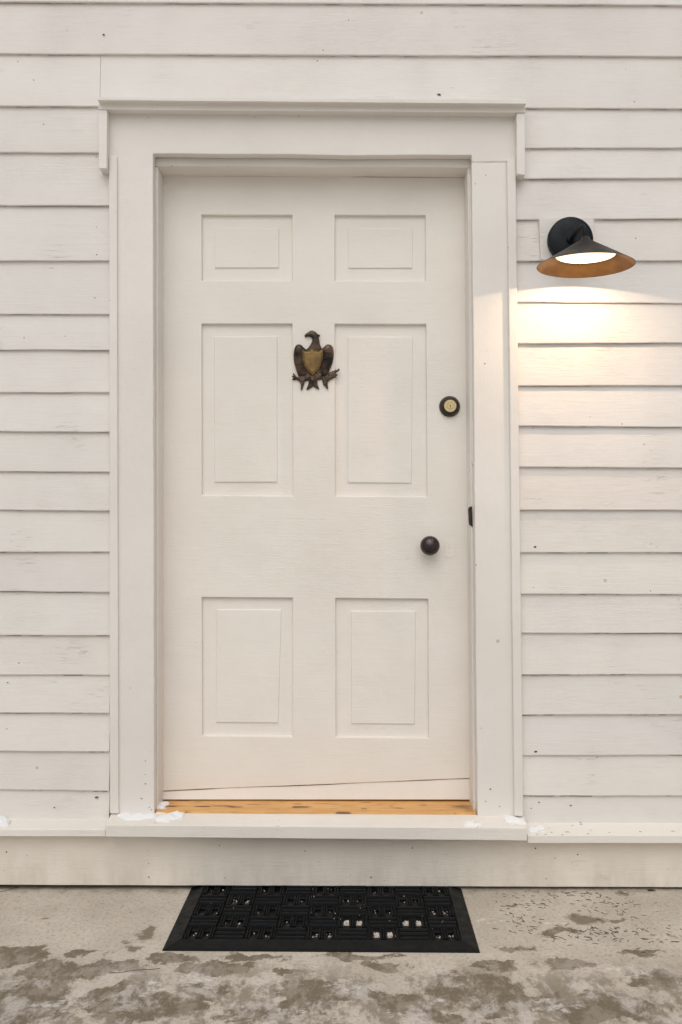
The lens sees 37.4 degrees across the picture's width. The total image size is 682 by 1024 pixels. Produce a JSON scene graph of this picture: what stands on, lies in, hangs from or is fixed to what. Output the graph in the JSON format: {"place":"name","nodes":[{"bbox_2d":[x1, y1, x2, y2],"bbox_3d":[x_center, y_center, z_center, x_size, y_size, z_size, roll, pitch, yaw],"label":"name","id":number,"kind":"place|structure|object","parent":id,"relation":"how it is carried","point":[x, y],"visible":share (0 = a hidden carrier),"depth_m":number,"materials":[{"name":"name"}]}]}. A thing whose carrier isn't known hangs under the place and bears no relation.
{"place":"outdoors","nodes":[
{"label":"outdoors","id":0,"kind":"place"},
{"bbox_2d":[0,885,681,1023],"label":"pavement","id":1,"kind":"structure","parent":0,"point":[68,955],"depth_m":2.43,"materials":[{"name":"concrete"}]},
{"bbox_2d":[162,885,479,952],"bbox_3d":[-0.047,1.102,2.757,0.806,0.014,0.467,0,-1,0],"label":"doormat","id":2,"kind":"object","parent":1,"relation":"on","point":[276,908],"visible":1,"depth_m":2.72,"materials":[{"name":"black rubber"}]},
{"bbox_2d":[193,888,453,937],"bbox_3d":[-0.045,1.103,2.780,0.681,0.015,0.374,0,-1,0],"label":"mat grit","id":3,"kind":"object","parent":2,"relation":"on","point":[390,934],"visible":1,"depth_m":2.69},
{"bbox_2d":[19,891,681,952],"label":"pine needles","id":4,"kind":"object","parent":1,"relation":"on","point":[574,916],"visible":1,"depth_m":2.71,"materials":[{"name":"brown plant"}]},
{"label":"ground","id":5,"kind":"structure","parent":0,"visible":0},
{"bbox_2d":[0,0,681,886],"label":"house","id":6,"kind":"structure","parent":5,"relation":"on","point":[396,600],"depth_m":3.03,"materials":[{"name":"paint"}]},
{"bbox_2d":[0,815,10,826],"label":"snow patch","id":7,"kind":"object","parent":6,"relation":"on","point":[4,821],"visible":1,"depth_m":2.95,"materials":[{"name":"white snow"}]},
{"bbox_2d":[117,813,155,820],"bbox_3d":[-0.602,0.895,2.959,0.114,0.014,0.057,0,-1,0],"label":"snow patch","id":8,"kind":"object","parent":6,"relation":"on","point":[130,817],"visible":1,"depth_m":2.96,"materials":[{"name":"white snow"}]},
{"bbox_2d":[156,801,169,808],"bbox_3d":[-0.539,0.884,3.046,0.037,0.010,0.073,0,-1,0],"label":"snow patch","id":9,"kind":"object","parent":6,"relation":"on","point":[163,804],"visible":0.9,"depth_m":3.04,"materials":[{"name":"white snow"}]},
{"bbox_2d":[153,810,183,822],"bbox_3d":[-0.505,0.895,2.960,0.081,0.019,0.075,0,-1,0],"label":"snow patch","id":10,"kind":"object","parent":6,"relation":"on","point":[168,817],"visible":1,"depth_m":2.95,"materials":[{"name":"white snow"}]},
{"bbox_2d":[163,176,469,799],"bbox_3d":[-0.079,-0.083,3.118,0.956,1.937,0.109,0,-1,0],"label":"door","id":11,"kind":"structure","parent":6,"relation":"in","point":[315,564],"depth_m":3.13,"materials":[{"name":"paint"}]},
{"bbox_2d":[292,331,339,389],"bbox_3d":[-0.079,-0.471,3.127,0.149,0.185,0.018,0,-1,0],"label":"eagle ornament","id":12,"kind":"object","parent":11,"relation":"attached to","point":[313,361],"visible":1,"depth_m":3.12,"materials":[{"name":"brown metal"}]},
{"bbox_2d":[464,820,481,827],"bbox_3d":[0.383,0.907,2.928,0.051,0.010,0.040,0,-1,0],"label":"snow patch","id":13,"kind":"object","parent":6,"relation":"on","point":[470,823],"visible":1,"depth_m":2.92,"materials":[{"name":"white snow"}]},
{"bbox_2d":[504,815,525,824],"bbox_3d":[0.509,0.902,2.955,0.059,0.014,0.053,0,-1,0],"label":"snow patch","id":14,"kind":"object","parent":6,"relation":"on","point":[515,820],"visible":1,"depth_m":2.95,"materials":[{"name":"white snow"}]},
{"bbox_2d":[528,825,544,831],"bbox_3d":[0.574,0.932,2.961,0.051,0.014,0.035,0,-1,0],"label":"snow patch","id":15,"kind":"object","parent":6,"relation":"on","point":[535,829],"visible":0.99,"depth_m":2.96,"materials":[{"name":"white snow"}]},
{"bbox_2d":[537,217,635,277],"bbox_3d":[0.690,-0.787,2.861,0.272,0.187,0.307,0,-1,0],"label":"wall lamp","id":16,"kind":"object","parent":6,"relation":"attached to","point":[575,250],"visible":1,"depth_m":2.92,"materials":[{"name":"black metal"}]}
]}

